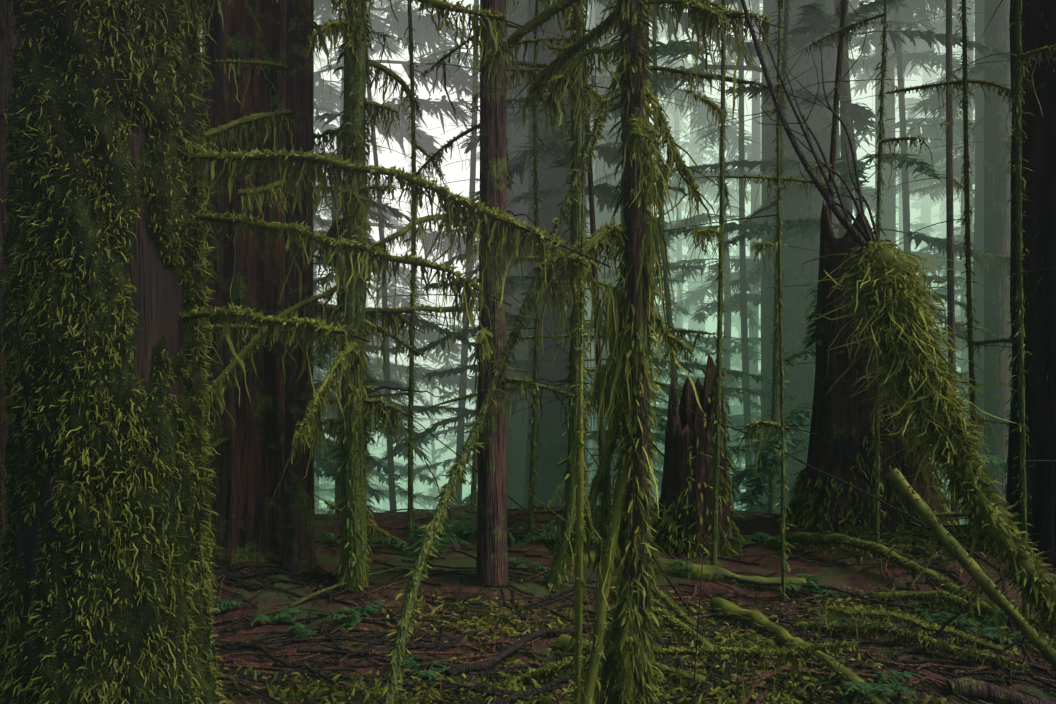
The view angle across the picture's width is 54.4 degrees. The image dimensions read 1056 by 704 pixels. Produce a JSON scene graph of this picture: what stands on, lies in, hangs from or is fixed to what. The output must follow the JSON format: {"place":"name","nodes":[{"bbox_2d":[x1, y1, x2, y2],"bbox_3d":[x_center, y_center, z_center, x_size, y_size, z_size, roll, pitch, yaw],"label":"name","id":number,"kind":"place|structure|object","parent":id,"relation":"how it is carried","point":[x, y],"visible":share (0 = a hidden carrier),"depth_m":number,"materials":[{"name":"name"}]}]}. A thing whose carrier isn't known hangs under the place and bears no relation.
{"place":"outdoors","nodes":[
{"label":"outdoors","id":0,"kind":"place"},
{"bbox_2d":[200,0,1055,703],"bbox_3d":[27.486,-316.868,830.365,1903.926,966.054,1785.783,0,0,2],"label":"ground","id":1,"kind":"structure","parent":0,"point":[832,576],"depth_m":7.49,"materials":[{"name":"brown soil"}]},
{"bbox_2d":[0,0,16,589],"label":"tree","id":2,"kind":"object","parent":1,"relation":"on","point":[8,40],"visible":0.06,"depth_m":5.91,"materials":[{"name":"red plant"}]},
{"bbox_2d":[251,607,302,625],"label":"fern","id":3,"kind":"object","parent":1,"relation":"on","point":[278,616],"visible":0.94,"depth_m":6.04,"materials":[{"name":"plant"}]},
{"bbox_2d":[216,641,352,689],"bbox_3d":[-1.229,1.545,5.091,0.059,0.123,1.435,0,0,-41],"label":"fallen branch","id":4,"kind":"object","parent":1,"relation":"on","point":[270,655],"visible":0.79,"depth_m":5.08,"materials":[{"name":"wood"}]},
{"bbox_2d":[200,48,407,513],"bbox_3d":[-4.940,-0.361,15.124,6.687,8.423,7.036,0,0,2],"label":"young tree","id":5,"kind":"object","parent":1,"relation":"on","point":[380,475],"depth_m":14.73,"materials":[{"name":"green plant"}]},
{"bbox_2d":[0,0,610,703],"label":"mossy tree","id":6,"kind":"object","parent":1,"relation":"on","point":[108,580],"visible":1,"depth_m":3.32,"materials":[{"name":"green plant"}]},
{"bbox_2d":[202,0,425,565],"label":"red tree","id":7,"kind":"object","parent":1,"relation":"on","point":[248,463],"visible":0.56,"depth_m":6.93,"materials":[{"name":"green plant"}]},
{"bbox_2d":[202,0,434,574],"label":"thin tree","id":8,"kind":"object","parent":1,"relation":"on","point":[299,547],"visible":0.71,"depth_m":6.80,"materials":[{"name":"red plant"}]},
{"bbox_2d":[199,0,444,513],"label":"tree","id":9,"kind":"object","parent":1,"relation":"on","point":[392,280],"visible":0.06,"depth_m":19.20,"materials":[{"name":"green plant"}]},
{"bbox_2d":[316,599,384,629],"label":"fern","id":10,"kind":"object","parent":1,"relation":"on","point":[356,612],"visible":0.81,"depth_m":5.97,"materials":[{"name":"plant"}]},
{"bbox_2d":[290,567,412,607],"bbox_3d":[-1.103,1.514,6.692,0.060,0.116,1.068,0,0,41],"label":"fallen branch","id":11,"kind":"object","parent":1,"relation":"on","point":[294,604],"visible":0.79,"depth_m":6.49,"materials":[{"name":"wood"}]},
{"bbox_2d":[204,0,508,593],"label":"mossy tree","id":12,"kind":"object","parent":1,"relation":"on","point":[356,404],"visible":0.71,"depth_m":6.61,"materials":[{"name":"green plant"}]},
{"bbox_2d":[313,175,401,503],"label":"young tree","id":13,"kind":"object","parent":1,"relation":"on","point":[379,465],"visible":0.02,"depth_m":11.79,"materials":[{"name":"green plant"}]},
{"bbox_2d":[313,108,403,488],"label":"young tree","id":14,"kind":"object","parent":1,"relation":"on","point":[329,467],"visible":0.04,"depth_m":11.43,"materials":[{"name":"green plant"}]},
{"bbox_2d":[314,0,420,125],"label":"tree","id":15,"kind":"object","parent":1,"relation":"on","point":[378,5],"depth_m":26.08,"materials":[{"name":"green plant"}]},
{"bbox_2d":[319,54,427,506],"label":"tree","id":16,"kind":"object","parent":1,"relation":"on","point":[396,184],"visible":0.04,"depth_m":34.91,"materials":[{"name":"green plant"}]},
{"bbox_2d":[319,280,444,513],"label":"young tree","id":17,"kind":"object","parent":1,"relation":"on","point":[383,487],"visible":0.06,"depth_m":26.94,"materials":[{"name":"green plant"}]},
{"bbox_2d":[324,1,449,535],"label":"tree sapling","id":18,"kind":"object","parent":1,"relation":"on","point":[411,367],"visible":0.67,"depth_m":8.97,"materials":[{"name":"green plant"}]},
{"bbox_2d":[313,185,463,515],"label":"young tree","id":19,"kind":"object","parent":1,"relation":"on","point":[422,477],"visible":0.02,"depth_m":16.25,"materials":[{"name":"green plant"}]},
{"bbox_2d":[368,228,415,510],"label":"tree","id":20,"kind":"object","parent":1,"relation":"on","point":[385,503],"visible":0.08,"depth_m":64.91,"materials":[{"name":"green plant"}]},
{"bbox_2d":[313,113,475,513],"bbox_3d":[-1.956,-0.277,11.082,3.224,4.614,3.069,0,0,2],"label":"young tree","id":21,"kind":"object","parent":1,"relation":"on","point":[395,212],"visible":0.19,"depth_m":11.07,"materials":[{"name":"green plant"}]},
{"bbox_2d":[313,0,479,467],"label":"tree","id":22,"kind":"object","parent":1,"relation":"on","point":[458,79],"visible":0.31,"depth_m":15.28,"materials":[{"name":"green plant"}]},
{"bbox_2d":[366,41,443,511],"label":"tree sapling","id":23,"kind":"object","parent":1,"relation":"on","point":[392,493],"visible":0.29,"depth_m":12.02,"materials":[{"name":"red plant"}]},
{"bbox_2d":[370,125,469,511],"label":"tree","id":24,"kind":"object","parent":1,"relation":"on","point":[415,484],"visible":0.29,"depth_m":71.47,"materials":[{"name":"green plant"}]},
{"bbox_2d":[368,525,476,560],"bbox_3d":[-0.746,1.470,7.887,0.743,0.225,0.675,0,0,35],"label":"fern","id":25,"kind":"object","parent":1,"relation":"on","point":[413,546],"visible":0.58,"depth_m":7.80,"materials":[{"name":"plant"}]},
{"bbox_2d":[370,0,479,502],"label":"tree sapling","id":26,"kind":"object","parent":1,"relation":"on","point":[473,179],"visible":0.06,"depth_m":12.99,"materials":[{"name":"red plant"}]},
{"bbox_2d":[384,381,471,508],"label":"young tree","id":27,"kind":"object","parent":1,"relation":"on","point":[434,491],"visible":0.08,"depth_m":30.82,"materials":[{"name":"green plant"}]},
{"bbox_2d":[401,655,461,679],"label":"fern","id":28,"kind":"object","parent":1,"relation":"on","point":[430,674],"visible":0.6,"depth_m":5.00,"materials":[{"name":"plant"}]},
{"bbox_2d":[406,522,464,540],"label":"fern","id":29,"kind":"object","parent":1,"relation":"on","point":[444,530],"visible":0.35,"depth_m":8.76,"materials":[{"name":"plant"}]},
{"bbox_2d":[427,513,476,540],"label":"fern","id":30,"kind":"object","parent":1,"relation":"on","point":[468,529],"visible":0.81,"depth_m":8.91,"materials":[{"name":"plant"}]},
{"bbox_2d":[427,373,477,507],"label":"young tree","id":31,"kind":"object","parent":1,"relation":"on","point":[451,444],"visible":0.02,"depth_m":27.36,"materials":[{"name":"green plant"}]},
{"bbox_2d":[367,0,605,587],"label":"tree","id":32,"kind":"object","parent":1,"relation":"on","point":[492,563],"visible":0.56,"depth_m":6.66,"materials":[{"name":"red plant"}]},
{"bbox_2d":[369,0,611,530],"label":"tree sapling","id":33,"kind":"object","parent":1,"relation":"on","point":[533,438],"visible":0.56,"depth_m":8.95,"materials":[{"name":"green plant"}]},
{"bbox_2d":[424,0,594,508],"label":"tree sapling","id":34,"kind":"object","parent":1,"relation":"on","point":[509,453],"visible":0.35,"depth_m":12.45,"materials":[{"name":"green plant"}]},
{"bbox_2d":[471,521,547,543],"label":"fern","id":35,"kind":"object","parent":1,"relation":"on","point":[510,537],"visible":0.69,"depth_m":8.61,"materials":[{"name":"plant"}]},
{"bbox_2d":[377,4,653,703],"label":"leaning trunk","id":36,"kind":"object","parent":1,"relation":"on","point":[425,546],"visible":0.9,"depth_m":4.09,"materials":[{"name":"green plant"}]},
{"bbox_2d":[444,625,593,676],"bbox_3d":[0.001,1.581,5.513,0.079,0.120,1.412,0,0,33],"label":"fallen branch","id":37,"kind":"object","parent":1,"relation":"on","point":[494,659],"visible":0.92,"depth_m":5.28,"materials":[{"name":"wood"}]},
{"bbox_2d":[427,0,615,510],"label":"tree sapling","id":38,"kind":"object","parent":1,"relation":"on","point":[473,483],"visible":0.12,"depth_m":10.41,"materials":[{"name":"green plant"}]},
{"bbox_2d":[314,0,762,510],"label":"tree","id":39,"kind":"object","parent":1,"relation":"on","point":[519,433],"visible":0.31,"depth_m":12.70,"materials":[{"name":"green plant"}]},
{"bbox_2d":[494,584,586,626],"bbox_3d":[0.093,1.570,6.471,0.066,0.073,1.157,0,0,32],"label":"fallen branch","id":40,"kind":"object","parent":1,"relation":"on","point":[543,599],"visible":0.81,"depth_m":6.45,"materials":[{"name":"wood"}]},
{"bbox_2d":[522,0,570,509],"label":"tree","id":41,"kind":"object","parent":1,"relation":"on","point":[552,446],"visible":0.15,"depth_m":11.65,"materials":[{"name":"grey plant"}]},
{"bbox_2d":[449,63,664,502],"bbox_3d":[0.216,-5.734,9.914,2.048,15.062,1.598,0,0,31],"label":"tree sapling","id":42,"kind":"object","parent":1,"relation":"on","point":[591,210],"visible":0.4,"depth_m":9.92,"materials":[{"name":"green plant"}]},
{"bbox_2d":[527,517,596,543],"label":"fern","id":43,"kind":"object","parent":1,"relation":"on","point":[553,520],"visible":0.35,"depth_m":8.37,"materials":[{"name":"plant"}]},
{"bbox_2d":[366,32,760,509],"bbox_3d":[0.802,-0.729,15.282,6.546,8.249,5.981,0,0,-24],"label":"young tree","id":44,"kind":"object","parent":1,"relation":"on","point":[608,82],"visible":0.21,"depth_m":14.69,"materials":[{"name":"green plant"}]},
{"bbox_2d":[450,0,681,462],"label":"tree sapling","id":45,"kind":"object","parent":1,"relation":"on","point":[526,69],"visible":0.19,"depth_m":8.46,"materials":[{"name":"green plant"}]},
{"bbox_2d":[493,660,670,703],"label":"fallen branch","id":46,"kind":"object","parent":1,"relation":"on","point":[545,687],"visible":0.54,"depth_m":4.75,"materials":[{"name":"green plant"}]},
{"bbox_2d":[366,103,800,499],"bbox_3d":[0.540,-0.622,11.539,4.043,5.316,4.167,0,0,45],"label":"young tree","id":47,"kind":"object","parent":1,"relation":"on","point":[603,192],"visible":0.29,"depth_m":11.21,"materials":[{"name":"green plant"}]},
{"bbox_2d":[467,5,761,453],"bbox_3d":[2.388,-11.130,28.613,8.731,39.283,8.837,0,0,2],"label":"tree","id":48,"kind":"object","parent":1,"relation":"on","point":[734,408],"visible":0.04,"depth_m":27.82,"materials":[{"name":"green plant"}]},
{"bbox_2d":[533,0,699,590],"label":"tree","id":49,"kind":"object","parent":1,"relation":"on","point":[575,17],"visible":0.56,"depth_m":6.78,"materials":[{"name":"green plant"}]},
{"bbox_2d":[584,285,667,500],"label":"young tree","id":50,"kind":"object","parent":1,"relation":"on","point":[592,364],"depth_m":20.43,"materials":[{"name":"green plant"}]},
{"bbox_2d":[471,0,784,703],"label":"tree sapling","id":51,"kind":"object","parent":1,"relation":"on","point":[632,316],"visible":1,"depth_m":4.18,"materials":[{"name":"green plant"}]},
{"bbox_2d":[547,634,712,689],"bbox_3d":[0.533,1.807,5.292,0.979,0.548,0.210,0,0,41],"label":"fallen log","id":52,"kind":"object","parent":1,"relation":"on","point":[671,671],"visible":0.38,"depth_m":5.12,"materials":[{"name":"green plant"}]},
{"bbox_2d":[583,0,680,490],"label":"tree","id":53,"kind":"object","parent":1,"relation":"on","point":[591,26],"depth_m":22.79,"materials":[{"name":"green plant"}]},
{"bbox_2d":[215,523,1055,703],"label":"moss cushions","id":54,"kind":"object","parent":1,"relation":"on","point":[312,692],"visible":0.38,"depth_m":5.32,"materials":[{"name":"green plant"}]},
{"bbox_2d":[463,0,821,514],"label":"tree","id":55,"kind":"object","parent":1,"relation":"on","point":[682,72],"visible":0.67,"depth_m":8.82,"materials":[{"name":"green plant"}]},
{"bbox_2d":[454,0,839,512],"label":"tree","id":56,"kind":"object","parent":1,"relation":"on","point":[800,378],"visible":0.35,"depth_m":12.57,"materials":[{"name":"green plant"}]},
{"bbox_2d":[585,55,711,402],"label":"tree sapling","id":57,"kind":"object","parent":1,"relation":"on","point":[601,179],"visible":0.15,"depth_m":13.47,"materials":[{"name":"green plant"}]},
{"bbox_2d":[545,5,790,468],"bbox_3d":[1.464,-2.515,10.514,2.707,8.957,2.170,0,0,2],"label":"tree sapling","id":58,"kind":"object","parent":1,"relation":"on","point":[667,295],"visible":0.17,"depth_m":10.84,"materials":[{"name":"green plant"}]},
{"bbox_2d":[592,0,761,506],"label":"tree","id":59,"kind":"object","parent":1,"relation":"on","point":[605,216],"visible":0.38,"depth_m":18.15,"materials":[{"name":"green plant"}]},
{"bbox_2d":[597,126,761,499],"bbox_3d":[3.154,0.049,15.220,4.976,6.828,5.194,0,0,2],"label":"young tree","id":60,"kind":"object","parent":1,"relation":"on","point":[737,420],"visible":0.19,"depth_m":15.26,"materials":[{"name":"green plant"}]},
{"bbox_2d":[313,291,1055,703],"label":"leaning branch sticks","id":61,"kind":"object","parent":1,"relation":"on","point":[667,617],"visible":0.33,"depth_m":5.85,"materials":[{"name":"green plant"}]},
{"bbox_2d":[653,5,728,491],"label":"tree","id":62,"kind":"object","parent":1,"relation":"on","point":[684,243],"visible":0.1,"depth_m":48.53,"materials":[{"name":"green plant"}]},
{"bbox_2d":[568,550,816,590],"bbox_3d":[1.104,1.787,7.293,1.831,0.648,0.377,0,0,15],"label":"fallen log","id":63,"kind":"object","parent":1,"relation":"on","point":[712,572],"visible":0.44,"depth_m":7.23,"materials":[{"name":"green plant"}]},
{"bbox_2d":[649,10,737,394],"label":"tree","id":64,"kind":"object","parent":1,"relation":"on","point":[675,115],"visible":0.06,"depth_m":33.28,"materials":[{"name":"green plant"}]},
{"bbox_2d":[651,302,740,505],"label":"young tree","id":65,"kind":"object","parent":1,"relation":"on","point":[694,309],"visible":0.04,"depth_m":29.92,"materials":[{"name":"green plant"}]},
{"bbox_2d":[648,353,745,558],"bbox_3d":[1.315,0.933,8.094,0.865,1.853,0.680,0,0,2],"label":"tree stump","id":66,"kind":"object","parent":1,"relation":"on","point":[682,501],"visible":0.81,"depth_m":7.95,"materials":[{"name":"wood"}]},
{"bbox_2d":[649,18,760,510],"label":"tree","id":67,"kind":"object","parent":1,"relation":"on","point":[735,320],"visible":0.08,"depth_m":41.85,"materials":[{"name":"green plant"}]},
{"bbox_2d":[652,0,762,492],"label":"tree","id":68,"kind":"object","parent":1,"relation":"on","point":[735,361],"visible":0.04,"depth_m":29.27,"materials":[{"name":"green plant"}]},
{"bbox_2d":[655,255,760,486],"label":"young tree","id":69,"kind":"object","parent":1,"relation":"on","point":[733,338],"visible":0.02,"depth_m":27.72,"materials":[{"name":"green plant"}]},
{"bbox_2d":[660,0,760,509],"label":"tree sapling","id":70,"kind":"object","parent":1,"relation":"on","point":[744,343],"visible":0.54,"depth_m":13.21,"materials":[{"name":"green plant"}]},
{"bbox_2d":[659,0,818,513],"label":"tree sapling","id":71,"kind":"object","parent":1,"relation":"on","point":[774,400],"visible":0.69,"depth_m":10.27,"materials":[{"name":"green plant"}]},
{"bbox_2d":[604,0,881,564],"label":"tree sapling","id":72,"kind":"object","parent":1,"relation":"on","point":[707,233],"visible":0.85,"depth_m":7.47,"materials":[{"name":"green plant"}]},
{"bbox_2d":[657,0,855,600],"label":"tree sapling","id":73,"kind":"object","parent":1,"relation":"on","point":[755,428],"visible":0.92,"depth_m":6.93,"materials":[{"name":"green plant"}]},
{"bbox_2d":[652,0,901,503],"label":"tree","id":74,"kind":"object","parent":1,"relation":"on","point":[696,295],"visible":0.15,"depth_m":19.84,"materials":[{"name":"green plant"}]},
{"bbox_2d":[706,598,894,703],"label":"fallen log","id":75,"kind":"object","parent":1,"relation":"on","point":[766,626],"visible":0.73,"depth_m":5.62,"materials":[{"name":"green plant"}]},
{"bbox_2d":[777,572,850,597],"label":"fern","id":76,"kind":"object","parent":1,"relation":"on","point":[813,583],"visible":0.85,"depth_m":6.95,"materials":[{"name":"plant"}]},
{"bbox_2d":[726,0,916,431],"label":"tree sapling","id":77,"kind":"object","parent":1,"relation":"on","point":[842,9],"visible":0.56,"depth_m":9.26,"materials":[{"name":"red plant"}]},
{"bbox_2d":[721,574,948,615],"bbox_3d":[1.925,1.636,6.974,1.736,0.157,0.040,0,0,22],"label":"fallen branch","id":78,"kind":"object","parent":1,"relation":"on","point":[803,585],"visible":0.71,"depth_m":6.92,"materials":[{"name":"green plant"}]},
{"bbox_2d":[665,0,1009,522],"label":"young tree","id":79,"kind":"object","parent":1,"relation":"on","point":[820,22],"visible":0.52,"depth_m":10.98,"materials":[{"name":"green plant"}]},
{"bbox_2d":[749,0,939,555],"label":"tree sapling","id":80,"kind":"object","parent":1,"relation":"on","point":[879,155],"visible":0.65,"depth_m":7.64,"materials":[{"name":"green plant"}]},
{"bbox_2d":[780,0,928,477],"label":"tree sapling","id":81,"kind":"object","parent":1,"relation":"on","point":[890,23],"visible":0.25,"depth_m":12.30,"materials":[{"name":"green plant"}]},
{"bbox_2d":[754,0,974,374],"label":"tree","id":82,"kind":"object","parent":1,"relation":"on","point":[933,132],"visible":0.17,"depth_m":16.88,"materials":[{"name":"green plant"}]},
{"bbox_2d":[753,0,980,441],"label":"tree sapling","id":83,"kind":"object","parent":1,"relation":"on","point":[905,174],"visible":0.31,"depth_m":13.90,"materials":[{"name":"green plant"}]},
{"bbox_2d":[777,200,957,532],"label":"snag tree","id":84,"kind":"object","parent":1,"relation":"on","point":[821,501],"visible":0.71,"depth_m":8.56,"materials":[{"name":"brown plant"}]},
{"bbox_2d":[697,0,1055,670],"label":"tree","id":85,"kind":"object","parent":1,"relation":"on","point":[897,321],"visible":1,"depth_m":3.44,"materials":[{"name":"green plant"}]},
{"bbox_2d":[842,669,920,702],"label":"fern","id":86,"kind":"object","parent":1,"relation":"on","point":[884,686],"visible":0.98,"depth_m":4.89,"materials":[{"name":"plant"}]},
{"bbox_2d":[763,532,1013,623],"bbox_3d":[2.501,1.729,7.358,0.269,0.771,2.074,0,0,-37],"label":"mossy fallen branch","id":87,"kind":"object","parent":1,"relation":"on","point":[889,554],"visible":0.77,"depth_m":7.33,"materials":[{"name":"green plant"}]},
{"bbox_2d":[849,0,974,524],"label":"tree","id":88,"kind":"object","parent":1,"relation":"on","point":[922,45],"visible":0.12,"depth_m":20.80,"materials":[{"name":"green plant"}]},
{"bbox_2d":[792,618,1034,675],"bbox_3d":[2.146,1.802,5.832,1.331,0.501,0.176,0,0,30],"label":"thin fallen branch","id":89,"kind":"object","parent":1,"relation":"on","point":[902,636],"visible":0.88,"depth_m":5.80,"materials":[{"name":"green plant"}]},
{"bbox_2d":[852,1,974,350],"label":"tree","id":90,"kind":"object","parent":1,"relation":"on","point":[958,161],"visible":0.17,"depth_m":17.21,"materials":[{"name":"green plant"}]},
{"bbox_2d":[872,17,960,481],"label":"tree","id":91,"kind":"object","parent":1,"relation":"on","point":[908,101],"visible":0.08,"depth_m":33.20,"materials":[{"name":"green plant"}]},
{"bbox_2d":[830,0,1011,525],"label":"tree sapling","id":92,"kind":"object","parent":1,"relation":"on","point":[966,221],"visible":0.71,"depth_m":8.34,"materials":[{"name":"green plant"}]},
{"bbox_2d":[868,5,974,480],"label":"tree","id":93,"kind":"object","parent":1,"relation":"on","point":[925,200],"visible":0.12,"depth_m":55.45,"materials":[{"name":"green plant"}]},
{"bbox_2d":[849,0,1011,523],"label":"tree","id":94,"kind":"object","parent":1,"relation":"on","point":[933,101],"visible":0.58,"depth_m":13.35,"materials":[{"name":"green plant"}]},
{"bbox_2d":[896,4,974,490],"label":"tree","id":95,"kind":"object","parent":1,"relation":"on","point":[943,50],"visible":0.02,"depth_m":59.53,"materials":[{"name":"green plant"}]},
{"bbox_2d":[897,5,974,298],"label":"tree","id":96,"kind":"object","parent":1,"relation":"on","point":[936,20],"visible":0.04,"depth_m":24.72,"materials":[{"name":"green plant"}]},
{"bbox_2d":[863,0,1011,506],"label":"thin tree","id":97,"kind":"object","parent":1,"relation":"on","point":[997,152],"visible":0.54,"depth_m":11.66,"materials":[{"name":"grey plant"}]},
{"bbox_2d":[900,121,974,521],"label":"young tree","id":98,"kind":"object","parent":1,"relation":"on","point":[961,345],"visible":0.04,"depth_m":16.91,"materials":[{"name":"green plant"}]},
{"bbox_2d":[820,0,1055,619],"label":"tree sapling","id":99,"kind":"object","parent":1,"relation":"on","point":[1019,55],"visible":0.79,"depth_m":6.18,"materials":[{"name":"green plant"}]},
{"bbox_2d":[869,0,1010,522],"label":"tree sapling","id":100,"kind":"object","parent":1,"relation":"on","point":[951,181],"visible":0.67,"depth_m":9.80,"materials":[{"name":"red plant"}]},
{"bbox_2d":[914,608,985,629],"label":"fern","id":101,"kind":"object","parent":1,"relation":"on","point":[953,623],"visible":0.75,"depth_m":6.45,"materials":[{"name":"plant"}]},
{"bbox_2d":[867,589,1049,630],"bbox_3d":[2.884,1.829,6.702,1.309,0.554,0.298,0,0,27],"label":"mossy log","id":102,"kind":"object","parent":1,"relation":"on","point":[904,596],"visible":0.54,"depth_m":6.74,"materials":[{"name":"green plant"}]},
{"bbox_2d":[959,607,1007,635],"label":"fern","id":103,"kind":"object","parent":1,"relation":"on","point":[988,621],"visible":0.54,"depth_m":6.44,"materials":[{"name":"plant"}]},
{"bbox_2d":[946,677,1055,703],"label":"log","id":104,"kind":"object","parent":1,"relation":"on","point":[971,688],"visible":0.92,"depth_m":4.97,"materials":[{"name":"brown plant"}]},
{"bbox_2d":[971,627,1055,649],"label":"fern","id":105,"kind":"object","parent":1,"relation":"on","point":[991,635],"visible":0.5,"depth_m":6.10,"materials":[{"name":"plant"}]},
{"bbox_2d":[1001,0,1055,567],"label":"tree","id":106,"kind":"object","parent":1,"relation":"on","point":[1038,29],"visible":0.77,"depth_m":7.59,"materials":[{"name":"brown plant"}]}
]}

